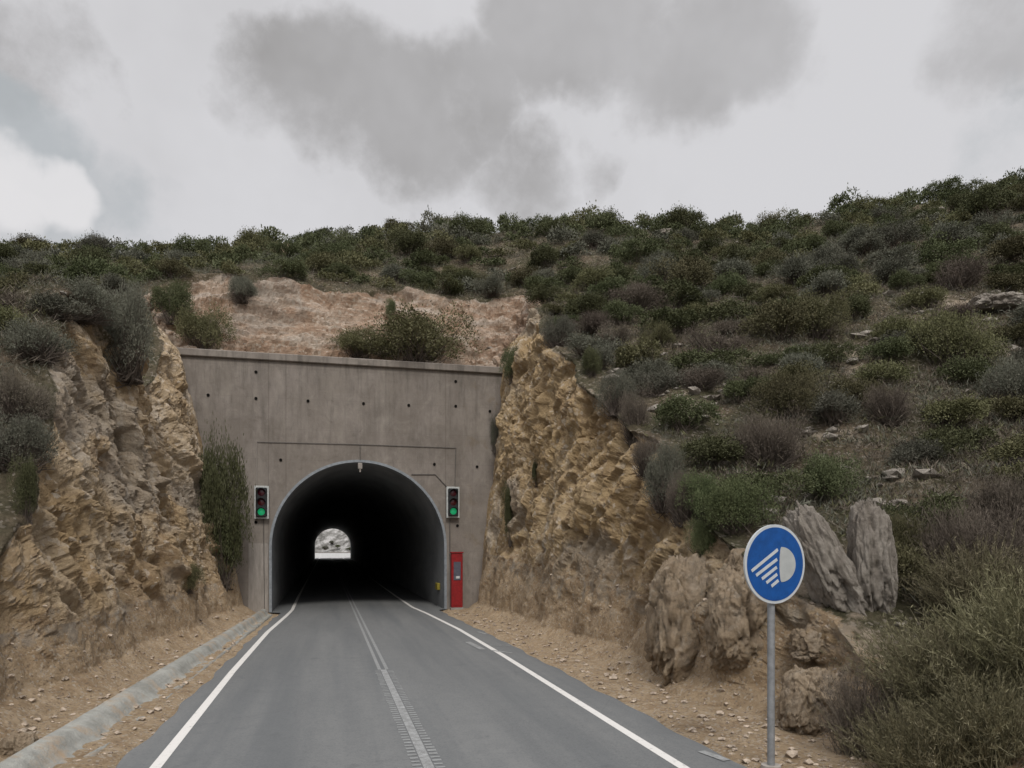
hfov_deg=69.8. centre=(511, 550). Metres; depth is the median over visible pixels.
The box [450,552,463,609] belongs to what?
emergency cabinet
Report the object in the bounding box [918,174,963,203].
shrub
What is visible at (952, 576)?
broom shrub
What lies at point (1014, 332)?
shrub
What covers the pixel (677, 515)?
shrub
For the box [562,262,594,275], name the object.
shrub
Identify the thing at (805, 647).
boulder
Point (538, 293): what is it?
shrub
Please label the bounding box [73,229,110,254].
shrub
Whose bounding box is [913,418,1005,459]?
shrub
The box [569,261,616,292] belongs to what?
shrub
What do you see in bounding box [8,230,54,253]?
shrub
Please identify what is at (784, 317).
shrub
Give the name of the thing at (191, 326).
shrub
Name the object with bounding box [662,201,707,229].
shrub
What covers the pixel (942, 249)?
shrub
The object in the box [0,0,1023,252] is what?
sky
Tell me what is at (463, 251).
shrub
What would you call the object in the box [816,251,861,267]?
shrub
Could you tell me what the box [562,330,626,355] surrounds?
shrub
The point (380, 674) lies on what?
rumble teeth
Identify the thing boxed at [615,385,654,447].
shrub
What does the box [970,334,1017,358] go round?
shrub
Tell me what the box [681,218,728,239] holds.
shrub
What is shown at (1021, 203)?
shrub
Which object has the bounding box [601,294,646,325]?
shrub
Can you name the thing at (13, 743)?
boulder
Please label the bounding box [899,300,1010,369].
shrub
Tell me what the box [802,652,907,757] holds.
broom shrub
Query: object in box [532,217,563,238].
shrub
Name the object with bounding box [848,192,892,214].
shrub
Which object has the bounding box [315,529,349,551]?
distant slope
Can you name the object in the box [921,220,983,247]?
shrub
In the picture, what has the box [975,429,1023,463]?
shrub
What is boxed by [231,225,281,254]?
shrub
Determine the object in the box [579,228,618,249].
shrub
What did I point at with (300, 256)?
shrub
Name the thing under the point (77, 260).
shrub
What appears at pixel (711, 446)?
shrub
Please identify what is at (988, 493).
shrub
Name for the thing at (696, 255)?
shrub
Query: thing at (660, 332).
shrub
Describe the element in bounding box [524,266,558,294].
shrub
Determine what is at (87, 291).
shrub
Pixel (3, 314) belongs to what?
shrub
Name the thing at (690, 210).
shrub
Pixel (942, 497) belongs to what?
shrub
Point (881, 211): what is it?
shrub
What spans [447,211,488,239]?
shrub
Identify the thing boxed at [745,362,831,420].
shrub
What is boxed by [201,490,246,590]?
shrub
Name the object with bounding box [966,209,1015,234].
shrub
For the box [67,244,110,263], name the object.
shrub
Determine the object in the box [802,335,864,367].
shrub
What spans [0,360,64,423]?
shrub
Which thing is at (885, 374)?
shrub
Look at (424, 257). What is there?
shrub
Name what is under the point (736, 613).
boulder
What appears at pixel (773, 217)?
shrub
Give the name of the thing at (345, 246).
shrub
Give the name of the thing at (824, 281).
shrub
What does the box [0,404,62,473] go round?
shrub
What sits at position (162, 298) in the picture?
shrub
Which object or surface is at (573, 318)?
shrub
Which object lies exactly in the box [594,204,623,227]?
shrub
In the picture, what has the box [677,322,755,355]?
shrub
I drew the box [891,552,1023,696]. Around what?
broom shrub
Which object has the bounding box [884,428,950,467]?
shrub
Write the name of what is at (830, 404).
shrub
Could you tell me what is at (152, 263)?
shrub
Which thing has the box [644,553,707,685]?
boulder
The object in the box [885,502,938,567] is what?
shrub
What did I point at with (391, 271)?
shrub
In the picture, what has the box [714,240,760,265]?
shrub
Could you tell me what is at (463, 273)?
shrub
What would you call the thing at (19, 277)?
shrub
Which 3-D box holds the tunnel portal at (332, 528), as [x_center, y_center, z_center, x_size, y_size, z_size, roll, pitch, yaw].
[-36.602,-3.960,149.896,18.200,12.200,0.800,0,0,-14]
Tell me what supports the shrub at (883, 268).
on the hillside
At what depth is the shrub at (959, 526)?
11.43 m
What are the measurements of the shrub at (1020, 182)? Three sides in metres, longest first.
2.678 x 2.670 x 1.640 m
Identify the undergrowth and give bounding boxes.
[0,201,1023,641]
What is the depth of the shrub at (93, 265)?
38.34 m
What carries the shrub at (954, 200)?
on the hillside
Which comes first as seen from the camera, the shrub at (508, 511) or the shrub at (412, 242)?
the shrub at (508, 511)
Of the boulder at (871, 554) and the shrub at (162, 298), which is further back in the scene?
the shrub at (162, 298)
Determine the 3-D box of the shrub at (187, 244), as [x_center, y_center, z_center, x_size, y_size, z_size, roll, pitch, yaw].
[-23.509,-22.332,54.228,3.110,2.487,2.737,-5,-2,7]
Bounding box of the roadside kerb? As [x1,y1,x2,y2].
[0,609,272,767]
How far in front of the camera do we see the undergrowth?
18.48 m
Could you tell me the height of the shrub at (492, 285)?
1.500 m
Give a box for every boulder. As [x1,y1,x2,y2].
[0,731,38,754]
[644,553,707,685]
[658,228,669,234]
[702,565,766,670]
[727,548,745,571]
[777,665,843,736]
[782,501,868,616]
[788,628,825,663]
[846,497,897,614]
[965,291,1023,311]
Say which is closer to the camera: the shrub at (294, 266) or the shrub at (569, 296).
the shrub at (569, 296)
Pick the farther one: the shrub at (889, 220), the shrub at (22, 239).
the shrub at (22, 239)
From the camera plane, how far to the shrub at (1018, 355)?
20.90 m
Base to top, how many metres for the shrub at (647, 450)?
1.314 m
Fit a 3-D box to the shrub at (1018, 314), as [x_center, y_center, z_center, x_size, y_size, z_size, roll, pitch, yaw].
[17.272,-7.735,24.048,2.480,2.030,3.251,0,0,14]
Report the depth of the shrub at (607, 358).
22.11 m
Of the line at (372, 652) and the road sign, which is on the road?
the line at (372, 652)
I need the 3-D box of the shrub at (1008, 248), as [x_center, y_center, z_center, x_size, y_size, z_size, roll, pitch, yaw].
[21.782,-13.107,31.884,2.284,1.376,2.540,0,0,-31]
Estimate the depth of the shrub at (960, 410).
16.81 m
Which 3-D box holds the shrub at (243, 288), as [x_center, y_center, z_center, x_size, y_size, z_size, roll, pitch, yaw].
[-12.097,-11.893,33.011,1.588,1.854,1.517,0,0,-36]
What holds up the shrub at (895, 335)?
on the hillside
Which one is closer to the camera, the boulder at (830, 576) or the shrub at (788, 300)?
the boulder at (830, 576)
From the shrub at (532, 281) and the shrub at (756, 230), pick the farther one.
the shrub at (756, 230)
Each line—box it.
[149,558,319,767]
[331,558,380,669]
[332,559,387,668]
[343,558,689,767]
[381,669,433,767]
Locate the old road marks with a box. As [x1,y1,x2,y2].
[466,632,730,760]
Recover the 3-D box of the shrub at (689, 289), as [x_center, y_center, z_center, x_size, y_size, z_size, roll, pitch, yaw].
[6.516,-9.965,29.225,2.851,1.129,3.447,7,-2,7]
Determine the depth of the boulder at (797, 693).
9.99 m
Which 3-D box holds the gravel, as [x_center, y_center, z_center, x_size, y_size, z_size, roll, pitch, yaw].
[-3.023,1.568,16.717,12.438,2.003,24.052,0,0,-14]
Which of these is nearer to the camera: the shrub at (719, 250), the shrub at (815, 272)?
the shrub at (815, 272)
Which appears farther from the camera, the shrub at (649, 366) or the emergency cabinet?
the emergency cabinet
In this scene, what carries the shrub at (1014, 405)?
on the hillside
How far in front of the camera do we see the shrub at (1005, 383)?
18.30 m
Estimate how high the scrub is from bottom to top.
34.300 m
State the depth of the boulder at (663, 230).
49.28 m
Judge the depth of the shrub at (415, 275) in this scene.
37.90 m
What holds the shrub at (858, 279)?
on the hillside
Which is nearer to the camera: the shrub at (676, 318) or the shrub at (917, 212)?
the shrub at (676, 318)
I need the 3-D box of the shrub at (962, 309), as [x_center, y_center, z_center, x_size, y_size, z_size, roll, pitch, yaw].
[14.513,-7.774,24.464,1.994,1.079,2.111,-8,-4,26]
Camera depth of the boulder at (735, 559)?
12.54 m
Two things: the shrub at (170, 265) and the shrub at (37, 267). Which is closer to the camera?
the shrub at (170, 265)
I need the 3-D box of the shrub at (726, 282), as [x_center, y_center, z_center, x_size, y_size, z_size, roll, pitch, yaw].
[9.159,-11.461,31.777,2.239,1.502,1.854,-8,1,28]
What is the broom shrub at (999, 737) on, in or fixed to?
on the hillside
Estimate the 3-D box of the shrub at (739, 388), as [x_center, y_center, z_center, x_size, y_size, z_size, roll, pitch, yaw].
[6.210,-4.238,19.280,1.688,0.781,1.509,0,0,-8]
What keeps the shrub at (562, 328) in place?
on the hillside
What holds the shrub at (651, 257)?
on the hillside
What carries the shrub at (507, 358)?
on the hillside
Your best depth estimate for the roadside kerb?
10.84 m
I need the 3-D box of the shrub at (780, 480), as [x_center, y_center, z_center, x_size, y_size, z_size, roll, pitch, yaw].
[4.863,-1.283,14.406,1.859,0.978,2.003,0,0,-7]
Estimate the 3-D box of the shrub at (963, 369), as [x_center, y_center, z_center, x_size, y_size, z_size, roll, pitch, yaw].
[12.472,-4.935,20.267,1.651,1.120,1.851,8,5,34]
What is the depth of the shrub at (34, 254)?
49.11 m
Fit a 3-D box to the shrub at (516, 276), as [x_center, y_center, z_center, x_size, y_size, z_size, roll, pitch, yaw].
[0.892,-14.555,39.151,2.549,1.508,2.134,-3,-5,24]
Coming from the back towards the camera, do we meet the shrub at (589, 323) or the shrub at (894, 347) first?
the shrub at (589, 323)
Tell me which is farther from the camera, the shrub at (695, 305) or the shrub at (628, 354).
the shrub at (695, 305)
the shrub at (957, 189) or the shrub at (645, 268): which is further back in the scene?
the shrub at (957, 189)
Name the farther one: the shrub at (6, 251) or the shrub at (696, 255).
the shrub at (6, 251)
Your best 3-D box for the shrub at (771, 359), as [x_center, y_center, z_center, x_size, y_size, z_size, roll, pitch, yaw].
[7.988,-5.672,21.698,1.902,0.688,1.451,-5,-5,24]
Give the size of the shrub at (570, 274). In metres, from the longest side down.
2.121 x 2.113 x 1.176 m
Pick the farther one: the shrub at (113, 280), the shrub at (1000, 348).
the shrub at (113, 280)
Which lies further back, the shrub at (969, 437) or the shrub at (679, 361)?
the shrub at (679, 361)
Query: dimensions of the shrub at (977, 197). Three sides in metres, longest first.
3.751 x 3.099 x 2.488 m
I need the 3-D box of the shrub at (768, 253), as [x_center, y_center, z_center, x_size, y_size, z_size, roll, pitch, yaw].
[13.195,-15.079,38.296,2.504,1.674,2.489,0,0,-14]
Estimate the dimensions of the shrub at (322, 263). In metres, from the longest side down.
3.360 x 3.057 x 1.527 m
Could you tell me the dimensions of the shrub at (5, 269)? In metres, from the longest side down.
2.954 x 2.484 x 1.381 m
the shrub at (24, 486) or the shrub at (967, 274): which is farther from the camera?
the shrub at (967, 274)
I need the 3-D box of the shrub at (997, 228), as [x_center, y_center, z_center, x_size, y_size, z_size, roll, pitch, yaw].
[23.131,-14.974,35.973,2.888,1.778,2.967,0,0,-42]
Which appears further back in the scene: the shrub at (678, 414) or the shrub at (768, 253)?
the shrub at (768, 253)
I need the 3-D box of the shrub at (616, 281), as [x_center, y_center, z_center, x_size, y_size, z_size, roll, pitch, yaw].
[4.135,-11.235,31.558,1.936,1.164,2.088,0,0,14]
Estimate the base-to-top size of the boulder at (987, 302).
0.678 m
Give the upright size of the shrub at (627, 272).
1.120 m
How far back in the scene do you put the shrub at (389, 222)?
54.83 m
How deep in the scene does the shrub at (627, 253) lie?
39.59 m
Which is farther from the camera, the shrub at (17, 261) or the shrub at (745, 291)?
the shrub at (17, 261)
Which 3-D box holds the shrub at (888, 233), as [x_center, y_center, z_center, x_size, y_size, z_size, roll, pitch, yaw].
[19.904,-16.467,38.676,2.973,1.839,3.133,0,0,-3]
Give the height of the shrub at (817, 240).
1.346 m
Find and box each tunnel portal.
[176,347,502,613]
[316,527,348,538]
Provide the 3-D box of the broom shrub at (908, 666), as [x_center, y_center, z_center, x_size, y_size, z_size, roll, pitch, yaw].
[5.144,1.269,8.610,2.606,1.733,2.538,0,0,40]
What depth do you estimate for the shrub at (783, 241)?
42.40 m
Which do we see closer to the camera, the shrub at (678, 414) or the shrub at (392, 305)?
the shrub at (678, 414)
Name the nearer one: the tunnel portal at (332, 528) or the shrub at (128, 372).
the shrub at (128, 372)
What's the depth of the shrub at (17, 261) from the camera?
45.45 m
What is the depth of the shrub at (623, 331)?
24.98 m
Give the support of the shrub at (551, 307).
on the hillside
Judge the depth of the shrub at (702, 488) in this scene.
13.89 m
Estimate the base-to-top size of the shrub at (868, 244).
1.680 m
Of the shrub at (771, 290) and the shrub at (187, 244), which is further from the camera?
the shrub at (187, 244)
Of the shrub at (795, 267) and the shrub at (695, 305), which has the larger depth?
the shrub at (795, 267)
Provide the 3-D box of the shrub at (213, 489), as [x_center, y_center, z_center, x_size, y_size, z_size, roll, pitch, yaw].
[-10.934,-1.902,27.392,2.123,6.779,2.286,0,0,40]
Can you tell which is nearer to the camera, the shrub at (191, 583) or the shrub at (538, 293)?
the shrub at (191, 583)
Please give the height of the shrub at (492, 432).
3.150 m
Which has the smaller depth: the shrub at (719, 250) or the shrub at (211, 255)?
the shrub at (719, 250)
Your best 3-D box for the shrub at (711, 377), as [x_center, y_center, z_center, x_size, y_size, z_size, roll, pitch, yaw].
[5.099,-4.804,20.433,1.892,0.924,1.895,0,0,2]
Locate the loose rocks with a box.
[54,231,1023,627]
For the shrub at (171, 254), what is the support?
on the hillside
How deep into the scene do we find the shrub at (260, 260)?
43.31 m
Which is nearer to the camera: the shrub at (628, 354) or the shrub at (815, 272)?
the shrub at (628, 354)
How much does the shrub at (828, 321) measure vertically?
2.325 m
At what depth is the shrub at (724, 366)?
20.83 m
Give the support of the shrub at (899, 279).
on the hillside
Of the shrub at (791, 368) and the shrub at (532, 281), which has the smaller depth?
the shrub at (791, 368)
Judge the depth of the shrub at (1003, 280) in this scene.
28.86 m
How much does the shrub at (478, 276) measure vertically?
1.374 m
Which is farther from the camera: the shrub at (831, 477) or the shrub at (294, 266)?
the shrub at (294, 266)
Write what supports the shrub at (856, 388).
on the hillside
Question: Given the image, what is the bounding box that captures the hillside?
[0,203,1023,767]
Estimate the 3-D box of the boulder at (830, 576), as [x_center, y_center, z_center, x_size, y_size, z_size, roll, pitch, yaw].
[4.814,0.216,11.259,1.227,1.951,0.941,0,0,12]
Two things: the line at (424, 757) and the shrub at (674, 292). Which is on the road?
the line at (424, 757)
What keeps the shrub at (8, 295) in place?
on the hillside
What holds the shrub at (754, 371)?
on the hillside
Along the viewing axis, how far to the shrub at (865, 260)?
35.23 m
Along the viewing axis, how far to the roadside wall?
167.46 m
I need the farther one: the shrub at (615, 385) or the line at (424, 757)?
the shrub at (615, 385)
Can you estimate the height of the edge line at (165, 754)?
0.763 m
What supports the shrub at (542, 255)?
on the hillside
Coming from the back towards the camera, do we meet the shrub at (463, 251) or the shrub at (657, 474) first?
the shrub at (463, 251)
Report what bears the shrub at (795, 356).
on the hillside
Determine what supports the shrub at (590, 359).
on the hillside
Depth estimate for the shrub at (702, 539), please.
13.56 m
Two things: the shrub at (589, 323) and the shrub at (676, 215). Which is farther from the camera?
the shrub at (676, 215)
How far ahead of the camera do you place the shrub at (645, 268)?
34.27 m
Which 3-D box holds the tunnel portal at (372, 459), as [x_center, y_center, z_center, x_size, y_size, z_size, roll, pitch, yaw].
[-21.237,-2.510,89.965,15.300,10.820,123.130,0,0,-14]
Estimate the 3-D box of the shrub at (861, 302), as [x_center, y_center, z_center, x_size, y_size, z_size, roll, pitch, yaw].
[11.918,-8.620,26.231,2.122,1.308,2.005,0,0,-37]
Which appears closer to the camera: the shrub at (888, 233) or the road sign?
the road sign
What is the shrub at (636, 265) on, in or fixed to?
on the hillside
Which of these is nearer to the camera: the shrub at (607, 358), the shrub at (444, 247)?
the shrub at (607, 358)
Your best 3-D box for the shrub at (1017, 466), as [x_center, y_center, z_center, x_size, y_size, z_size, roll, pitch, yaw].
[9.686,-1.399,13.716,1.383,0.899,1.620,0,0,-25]
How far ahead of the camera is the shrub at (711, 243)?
42.66 m
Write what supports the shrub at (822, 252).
on the hillside
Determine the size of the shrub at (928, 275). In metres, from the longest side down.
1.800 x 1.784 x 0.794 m
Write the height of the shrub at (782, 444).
1.958 m
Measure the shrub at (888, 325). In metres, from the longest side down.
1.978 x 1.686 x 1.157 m
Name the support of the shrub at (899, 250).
on the hillside
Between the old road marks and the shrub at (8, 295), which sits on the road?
the old road marks
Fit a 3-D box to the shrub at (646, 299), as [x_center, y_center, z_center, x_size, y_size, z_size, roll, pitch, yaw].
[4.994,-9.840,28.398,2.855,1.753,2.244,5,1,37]
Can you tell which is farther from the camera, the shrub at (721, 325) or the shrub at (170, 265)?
the shrub at (170, 265)
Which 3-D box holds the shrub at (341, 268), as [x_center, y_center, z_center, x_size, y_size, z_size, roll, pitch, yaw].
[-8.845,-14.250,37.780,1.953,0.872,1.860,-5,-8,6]
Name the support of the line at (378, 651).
on the road
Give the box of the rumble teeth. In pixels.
[376,670,444,767]
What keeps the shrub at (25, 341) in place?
on the hillside
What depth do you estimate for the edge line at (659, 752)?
11.91 m
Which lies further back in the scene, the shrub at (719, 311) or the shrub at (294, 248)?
the shrub at (294, 248)
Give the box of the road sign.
[743,524,804,767]
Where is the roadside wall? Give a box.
[315,552,349,557]
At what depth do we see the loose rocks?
16.85 m
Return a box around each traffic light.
[254,486,268,518]
[446,487,458,517]
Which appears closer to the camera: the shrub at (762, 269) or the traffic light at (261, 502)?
the traffic light at (261, 502)
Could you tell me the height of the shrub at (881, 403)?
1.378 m
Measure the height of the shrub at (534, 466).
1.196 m
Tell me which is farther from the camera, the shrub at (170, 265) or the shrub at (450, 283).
the shrub at (450, 283)
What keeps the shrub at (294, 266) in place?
on the hillside
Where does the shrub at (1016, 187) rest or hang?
on the hillside
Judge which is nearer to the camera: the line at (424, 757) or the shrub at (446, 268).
the line at (424, 757)
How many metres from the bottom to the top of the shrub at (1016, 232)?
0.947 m
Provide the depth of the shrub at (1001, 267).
30.17 m
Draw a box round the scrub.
[0,165,1023,487]
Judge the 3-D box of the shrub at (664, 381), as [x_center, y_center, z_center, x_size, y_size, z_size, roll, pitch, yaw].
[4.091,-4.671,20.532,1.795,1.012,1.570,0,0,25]
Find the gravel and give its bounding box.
[0,566,1006,767]
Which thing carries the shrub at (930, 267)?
on the hillside
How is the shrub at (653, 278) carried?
on the hillside
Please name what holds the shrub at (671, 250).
on the hillside
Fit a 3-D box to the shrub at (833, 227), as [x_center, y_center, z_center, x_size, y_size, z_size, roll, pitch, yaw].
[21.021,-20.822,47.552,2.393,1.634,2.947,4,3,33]
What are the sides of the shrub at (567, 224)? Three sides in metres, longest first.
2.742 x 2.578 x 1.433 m
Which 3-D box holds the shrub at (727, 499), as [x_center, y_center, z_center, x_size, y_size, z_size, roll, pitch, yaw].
[4.193,-0.840,13.442,1.579,1.354,1.503,0,0,4]
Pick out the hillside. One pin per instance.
(106, 539)
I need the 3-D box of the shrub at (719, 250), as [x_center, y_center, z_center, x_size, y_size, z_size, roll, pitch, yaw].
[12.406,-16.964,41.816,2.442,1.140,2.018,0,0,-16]
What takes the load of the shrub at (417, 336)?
on the hillside
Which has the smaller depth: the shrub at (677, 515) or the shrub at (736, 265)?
the shrub at (677, 515)
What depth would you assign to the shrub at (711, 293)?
29.84 m
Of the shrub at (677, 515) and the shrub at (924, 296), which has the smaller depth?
the shrub at (677, 515)
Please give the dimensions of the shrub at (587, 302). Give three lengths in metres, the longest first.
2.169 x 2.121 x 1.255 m
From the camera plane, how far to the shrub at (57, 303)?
17.69 m
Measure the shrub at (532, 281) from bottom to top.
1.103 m
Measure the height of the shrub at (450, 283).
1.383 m
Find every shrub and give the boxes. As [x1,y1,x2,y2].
[0,242,21,260]
[0,262,33,275]
[0,266,41,293]
[0,290,30,307]
[0,301,32,336]
[0,312,81,364]
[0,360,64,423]
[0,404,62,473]
[4,252,59,271]
[5,449,39,523]
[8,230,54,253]
[16,248,48,264]
[16,258,75,284]
[22,289,95,322]
[32,261,129,331]
[60,251,129,284]
[63,254,114,277]
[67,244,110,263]
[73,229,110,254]
[94,271,160,387]
[96,269,135,295]
[144,256,176,274]
[149,274,195,324]
[154,255,200,279]
[159,245,203,262]
[169,232,211,255]
[169,300,239,349]
[180,560,205,596]
[197,418,256,587]
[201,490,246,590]
[206,250,242,262]
[225,272,258,305]
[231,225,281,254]
[246,249,286,263]
[255,256,310,278]
[265,237,302,257]
[289,250,342,273]
[292,248,343,261]
[306,243,334,253]
[318,260,356,278]
[324,321,397,359]
[327,239,367,257]
[364,299,488,362]
[377,262,417,284]
[379,216,415,231]
[385,224,429,257]
[385,297,395,318]
[396,267,440,289]
[406,264,443,277]
[407,244,454,265]
[413,271,466,295]
[422,233,459,259]
[440,265,472,273]
[445,268,479,289]
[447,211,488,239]
[451,241,481,262]
[469,270,505,298]
[469,273,509,292]
[489,410,498,456]
[497,342,517,384]
[500,479,513,548]
[508,263,541,287]
[521,271,571,293]
[523,281,565,304]
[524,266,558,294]
[525,242,570,269]
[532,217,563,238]
[532,460,538,486]
[538,311,577,348]
[540,302,569,316]
[547,312,582,326]
[552,220,575,229]
[554,264,588,284]
[554,288,591,309]
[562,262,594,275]
[562,289,611,315]
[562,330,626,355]
[567,308,615,335]
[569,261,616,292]
[578,345,615,371]
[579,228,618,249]
[581,342,604,377]
[585,273,626,297]
[593,365,638,420]
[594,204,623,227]
[594,318,633,348]
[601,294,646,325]
[605,233,665,266]
[606,277,673,314]
[610,265,643,282]
[612,333,666,369]
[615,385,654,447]
[616,356,675,380]
[626,364,686,397]
[627,271,665,289]
[628,432,659,479]
[630,260,666,274]
[633,302,702,334]
[634,253,676,280]
[637,247,674,271]
[637,320,676,345]
[642,424,688,518]
[646,249,718,288]
[647,276,711,308]
[649,246,680,262]
[651,386,724,434]
[660,283,691,300]
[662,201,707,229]
[664,341,763,374]
[664,465,694,527]
[667,227,699,246]
[671,244,722,273]
[673,204,697,232]
[673,362,728,390]
[674,462,722,528]
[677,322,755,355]
[677,430,747,469]
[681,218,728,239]
[682,299,725,321]
[683,515,718,556]
[686,286,721,301]
[688,235,726,254]
[689,358,742,384]
[696,295,765,323]
[701,265,749,297]
[701,468,786,536]
[706,315,755,338]
[708,241,747,258]
[711,252,755,277]
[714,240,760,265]
[717,461,823,504]
[719,372,776,400]
[728,282,765,298]
[728,399,821,472]
[732,224,766,241]
[732,362,777,382]
[733,291,821,342]
[740,257,784,279]
[743,243,789,269]
[745,285,777,302]
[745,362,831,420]
[750,343,809,367]
[755,202,794,229]
[759,280,800,302]
[765,249,822,285]
[768,294,807,309]
[769,235,797,251]
[770,357,843,390]
[775,346,829,376]
[789,230,827,252]
[789,282,856,341]
[793,259,863,287]
[795,265,851,297]
[798,235,847,266]
[799,445,869,505]
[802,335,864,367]
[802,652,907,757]
[807,380,863,425]
[813,676,1016,767]
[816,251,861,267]
[817,251,862,278]
[818,218,854,237]
[820,586,1023,727]
[822,221,876,251]
[826,289,876,321]
[826,369,892,408]
[840,270,880,292]
[845,229,892,256]
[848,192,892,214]
[851,354,917,387]
[859,249,905,266]
[859,332,917,362]
[859,377,920,426]
[862,240,927,267]
[862,253,932,285]
[865,312,916,340]
[867,203,909,218]
[867,328,930,348]
[868,213,917,236]
[868,213,925,249]
[877,485,970,530]
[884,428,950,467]
[885,268,927,290]
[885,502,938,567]
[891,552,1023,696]
[891,658,1023,767]
[892,518,1023,634]
[893,281,948,309]
[895,538,936,591]
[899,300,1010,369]
[900,205,948,221]
[903,463,1023,574]
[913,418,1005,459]
[914,235,980,265]
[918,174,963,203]
[920,270,947,285]
[920,390,993,427]
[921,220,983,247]
[921,249,988,273]
[924,300,981,326]
[928,251,993,291]
[932,352,994,388]
[943,190,973,211]
[948,178,988,199]
[955,177,1022,219]
[956,461,1023,534]
[959,215,1014,249]
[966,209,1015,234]
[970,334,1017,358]
[972,348,1023,407]
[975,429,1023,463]
[975,454,1023,484]
[978,259,1023,278]
[978,268,1023,292]
[981,228,1023,263]
[981,391,1023,422]
[985,319,1023,344]
[995,181,1023,193]
[996,195,1023,211]
[1003,290,1023,327]
[1004,346,1023,367]
[1009,228,1023,236]
[1017,176,1023,191]
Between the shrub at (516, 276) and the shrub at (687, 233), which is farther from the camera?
the shrub at (687, 233)
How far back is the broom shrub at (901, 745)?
7.84 m
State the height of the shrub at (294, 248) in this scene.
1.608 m
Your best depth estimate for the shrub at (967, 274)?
27.80 m
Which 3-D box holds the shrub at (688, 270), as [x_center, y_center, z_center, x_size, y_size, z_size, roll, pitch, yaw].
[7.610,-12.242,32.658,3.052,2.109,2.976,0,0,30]
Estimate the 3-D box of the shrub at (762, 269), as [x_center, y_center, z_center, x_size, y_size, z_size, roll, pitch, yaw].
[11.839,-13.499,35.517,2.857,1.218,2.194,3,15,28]
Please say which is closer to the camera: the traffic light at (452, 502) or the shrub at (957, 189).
the traffic light at (452, 502)
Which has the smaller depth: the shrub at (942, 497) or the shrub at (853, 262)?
the shrub at (942, 497)
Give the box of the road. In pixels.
[116,558,746,767]
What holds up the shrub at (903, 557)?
on the hillside
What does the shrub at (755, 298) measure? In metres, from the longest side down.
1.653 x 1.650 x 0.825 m
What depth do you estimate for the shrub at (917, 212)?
46.15 m
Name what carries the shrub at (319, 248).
on the hillside
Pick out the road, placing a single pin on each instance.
(301, 688)
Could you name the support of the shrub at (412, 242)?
on the hillside
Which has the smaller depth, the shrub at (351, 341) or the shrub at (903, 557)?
the shrub at (903, 557)
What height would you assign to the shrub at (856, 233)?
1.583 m
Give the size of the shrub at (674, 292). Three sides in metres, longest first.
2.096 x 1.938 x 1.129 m
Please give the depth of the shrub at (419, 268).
40.24 m

